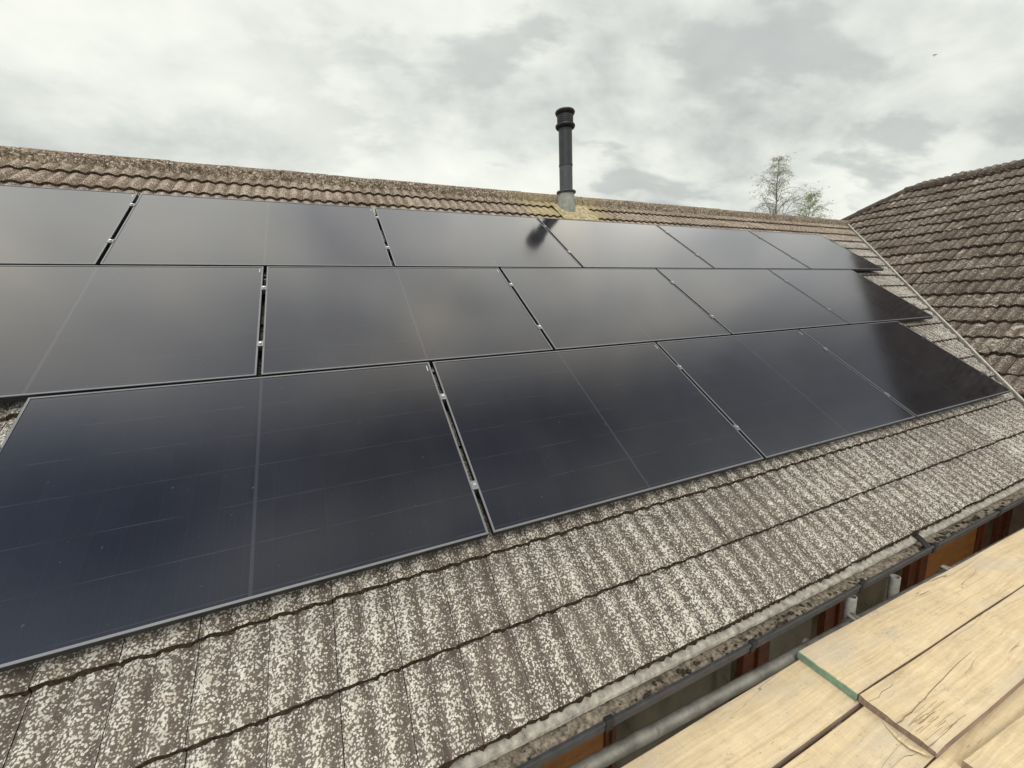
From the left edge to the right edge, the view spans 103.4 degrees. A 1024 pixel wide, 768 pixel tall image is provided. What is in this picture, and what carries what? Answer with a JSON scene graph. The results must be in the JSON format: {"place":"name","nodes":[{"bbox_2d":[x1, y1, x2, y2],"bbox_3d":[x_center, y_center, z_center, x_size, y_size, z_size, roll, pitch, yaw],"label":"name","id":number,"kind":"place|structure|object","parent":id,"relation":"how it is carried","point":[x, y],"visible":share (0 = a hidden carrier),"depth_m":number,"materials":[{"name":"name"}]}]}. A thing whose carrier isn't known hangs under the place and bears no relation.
{"place":"outdoors","nodes":[
{"label":"outdoors","id":0,"kind":"place"},
{"bbox_2d":[0,0,1023,219],"label":"sky","id":1,"kind":"structure","parent":0,"point":[674,102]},
{"label":"ground","id":2,"kind":"structure","parent":0,"visible":0},
{"bbox_2d":[0,146,1023,767],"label":"bungalow","id":3,"kind":"object","parent":2,"relation":"on","point":[566,640],"visible":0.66,"depth_m":1.78,"materials":[{"name":"tile"}]},
{"bbox_2d":[550,107,598,220],"bbox_3d":[0.758,-2.700,5.032,0.520,1.326,0.382,-7,11,-23],"label":"flue pipe","id":4,"kind":"object","parent":3,"relation":"on","point":[565,207],"visible":0.98,"depth_m":5.00,"materials":[{"name":"black metal"}]},
{"bbox_2d":[616,659,736,767],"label":"window","id":5,"kind":"structure","parent":3,"relation":"in","point":[725,674],"depth_m":2.26,"materials":[{"name":"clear glass"}]},
{"bbox_2d":[769,614,818,767],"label":"window","id":6,"kind":"structure","parent":3,"relation":"in","point":[794,637],"depth_m":2.68,"materials":[{"name":"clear glass"}]},
{"bbox_2d":[842,568,902,721],"bbox_3d":[2.719,1.835,3.094,0.846,1.628,0.010,-7,11,-23],"label":"window","id":7,"kind":"structure","parent":3,"relation":"in","point":[876,593],"depth_m":3.06,"materials":[{"name":"glass"}]},
{"bbox_2d":[983,519,993,547],"bbox_3d":[4.447,1.628,3.845,0.356,1.628,0.010,-7,11,-23],"label":"window","id":8,"kind":"structure","parent":3,"relation":"in","point":[990,523],"depth_m":3.85,"materials":[{"name":"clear glass"}]},
{"bbox_3d":[1.386,0.328,2.564,6.975,0.075,0.050,-7,46,-23],"label":"rail","id":9,"kind":"object","parent":3,"relation":"attached to","visible":0},
{"bbox_2d":[0,362,488,671],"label":"solar panel","id":10,"kind":"object","parent":9,"relation":"attached to","point":[124,513],"visible":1,"depth_m":1.58,"materials":[{"name":"black glass"}]},
{"bbox_2d":[470,480,478,492],"bbox_3d":[-0.173,0.469,1.844,0.029,0.044,0.044,-7,46,-23],"label":"panel clamp","id":11,"kind":"object","parent":9,"relation":"attached to","point":[474,485],"visible":0.97,"depth_m":1.83,"materials":[{"name":"metal"}]},
{"bbox_2d":[432,342,763,535],"bbox_3d":[0.500,0.164,2.389,1.703,0.033,1.100,-7,46,-23],"label":"solar panel","id":12,"kind":"object","parent":9,"relation":"attached to","point":[545,436],"visible":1,"depth_m":2.26,"materials":[{"name":"black glass"}]},
{"bbox_2d":[656,330,914,460],"bbox_3d":[2.072,-0.024,3.073,1.703,0.032,1.100,-7,46,-23],"label":"solar panel","id":13,"kind":"object","parent":9,"relation":"attached to","point":[770,395],"visible":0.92,"depth_m":2.97,"materials":[{"name":"black glass"}]},
{"bbox_2d":[799,321,1011,418],"bbox_3d":[3.645,-0.212,3.757,1.703,0.032,1.100,-7,46,-23],"label":"solar panel","id":14,"kind":"object","parent":9,"relation":"attached to","point":[915,374],"visible":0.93,"depth_m":3.67,"materials":[{"name":"black glass"}]},
{"label":"rail","id":15,"kind":"object","parent":3,"relation":"attached to","visible":0},
{"bbox_2d":[440,393,446,403],"bbox_3d":[-0.378,0.077,2.208,0.029,0.043,0.044,-7,46,-23],"label":"panel clamp","id":16,"kind":"object","parent":15,"relation":"attached to","point":[443,397],"visible":0.97,"depth_m":2.19,"materials":[{"name":"metal"}]},
{"bbox_3d":[0.968,-0.446,3.278,8.700,0.075,0.050,-7,46,-23],"label":"rail","id":17,"kind":"object","parent":3,"relation":"attached to","visible":0},
{"bbox_2d":[0,265,263,402],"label":"solar panel","id":18,"kind":"object","parent":17,"relation":"attached to","point":[69,329],"visible":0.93,"depth_m":2.11,"materials":[{"name":"black glass"}]},
{"bbox_2d":[257,341,263,350],"bbox_3d":[-1.377,-0.211,2.216,0.029,0.044,0.044,-7,46,-23],"label":"panel clamp","id":19,"kind":"object","parent":17,"relation":"attached to","point":[260,344],"visible":0.95,"depth_m":2.20,"materials":[{"name":"metal"}]},
{"bbox_2d":[261,266,552,376],"bbox_3d":[-0.699,-0.506,2.752,1.703,0.033,1.100,-7,46,-23],"label":"solar panel","id":20,"kind":"object","parent":17,"relation":"attached to","point":[318,319],"visible":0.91,"depth_m":2.64,"materials":[{"name":"black glass"}]},
{"bbox_2d":[500,268,730,350],"bbox_3d":[0.873,-0.694,3.436,1.703,0.032,1.100,-7,46,-23],"label":"solar panel","id":21,"kind":"object","parent":17,"relation":"attached to","point":[573,308],"visible":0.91,"depth_m":3.35,"materials":[{"name":"black glass"}]},
{"bbox_2d":[656,268,848,335],"bbox_3d":[2.446,-0.883,4.119,1.703,0.032,1.100,-7,46,-23],"label":"solar panel","id":22,"kind":"object","parent":17,"relation":"attached to","point":[741,301],"visible":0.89,"depth_m":4.04,"materials":[{"name":"black glass"}]},
{"bbox_2d":[768,269,933,324],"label":"solar panel","id":23,"kind":"object","parent":17,"relation":"attached to","point":[851,297],"visible":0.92,"depth_m":4.74,"materials":[{"name":"black glass"}]},
{"bbox_3d":[0.763,-0.838,3.641,8.700,0.075,0.050,-7,46,-23],"label":"rail","id":24,"kind":"object","parent":3,"relation":"attached to","visible":0},
{"bbox_2d":[261,286,266,293],"bbox_3d":[-1.582,-0.603,2.580,0.029,0.044,0.044,-7,46,-23],"label":"panel clamp","id":25,"kind":"object","parent":24,"relation":"attached to","point":[263,288],"visible":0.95,"depth_m":2.57,"materials":[{"name":"metal"}]},
{"bbox_2d":[749,152,832,216],"bbox_3d":[16.358,-7.908,25.525,8.074,12.728,6.135,0,10,10],"label":"birch tree","id":26,"kind":"object","parent":2,"relation":"on","point":[775,189],"visible":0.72,"depth_m":24.55,"materials":[{"name":"green plant"}]},
{"bbox_2d":[793,185,836,217],"bbox_3d":[19.854,-7.705,27.756,4.624,11.249,5.207,2,11,22],"label":"young tree","id":27,"kind":"object","parent":2,"relation":"on","point":[811,195],"visible":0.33,"depth_m":27.00,"materials":[{"name":"green plant"}]},
{"label":"rail","id":28,"kind":"object","parent":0,"visible":0},
{"bbox_2d":[0,185,138,265],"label":"solar panel","id":29,"kind":"object","parent":28,"relation":"attached to","point":[48,226],"visible":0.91,"depth_m":2.63,"materials":[{"name":"black glass"}]},
{"bbox_2d":[107,239,113,245],"bbox_3d":[-2.586,-0.911,2.608,0.029,0.044,0.044,-7,46,-23],"label":"panel clamp","id":30,"kind":"object","parent":28,"relation":"attached to","point":[110,241],"visible":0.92,"depth_m":2.59,"materials":[{"name":"metal"}]},
{"bbox_2d":[100,193,391,268],"bbox_3d":[-1.893,-1.177,3.119,1.703,0.034,1.100,-7,46,-23],"label":"solar panel","id":31,"kind":"object","parent":28,"relation":"attached to","point":[163,230],"visible":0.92,"depth_m":3.02,"materials":[{"name":"black glass"}]},
{"bbox_2d":[375,207,581,269],"bbox_3d":[-0.321,-1.366,3.802,1.703,0.032,1.100,-7,46,-23],"label":"solar panel","id":32,"kind":"object","parent":28,"relation":"attached to","point":[418,238],"visible":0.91,"depth_m":3.72,"materials":[{"name":"black glass"}]},
{"bbox_2d":[537,217,712,268],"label":"solar panel","id":33,"kind":"object","parent":28,"relation":"attached to","point":[593,244],"visible":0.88,"depth_m":4.42,"materials":[{"name":"black glass"}]},
{"bbox_2d":[657,225,809,268],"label":"solar panel","id":34,"kind":"object","parent":28,"relation":"attached to","point":[715,248],"visible":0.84,"depth_m":5.11,"materials":[{"name":"black glass"}]},
{"bbox_2d":[748,230,883,270],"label":"solar panel","id":35,"kind":"object","parent":28,"relation":"attached to","point":[812,251],"visible":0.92,"depth_m":5.79,"materials":[{"name":"black glass"}]},
{"label":"patio","id":36,"kind":"structure","parent":0,"visible":0},
{"bbox_2d":[566,527,1023,767],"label":"scaffold","id":37,"kind":"object","parent":36,"relation":"on","point":[612,753],"visible":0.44,"depth_m":1.66,"materials":[{"name":"grey metal"}]},
{"bbox_2d":[621,660,862,767],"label":"scaffold board","id":38,"kind":"object","parent":37,"relation":"on","point":[783,716],"visible":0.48,"depth_m":1.51,"materials":[{"name":"beige wood"}]},
{"bbox_2d":[797,528,1023,700],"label":"scaffold board","id":39,"kind":"object","parent":38,"relation":"on","point":[854,660],"visible":0.98,"depth_m":1.93,"materials":[{"name":"beige wood"}]},
{"bbox_2d":[782,706,935,767],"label":"scaffold board","id":40,"kind":"object","parent":37,"relation":"on","point":[863,737],"visible":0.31,"depth_m":1.43,"materials":[{"name":"beige wood"}]},
{"bbox_2d":[858,586,1023,757],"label":"scaffold board","id":41,"kind":"object","parent":40,"relation":"on","point":[939,698],"visible":1,"depth_m":1.62,"materials":[{"name":"beige wood"}]},
{"bbox_2d":[927,683,1023,767],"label":"scaffold board","id":42,"kind":"object","parent":37,"relation":"on","point":[1005,713],"visible":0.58,"depth_m":1.47,"materials":[{"name":"beige wood"}]},
{"bbox_2d":[961,714,1023,767],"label":"scaffold board","id":43,"kind":"object","parent":42,"relation":"on","point":[1004,748],"visible":1,"depth_m":1.37,"materials":[{"name":"beige wood"}]}
]}

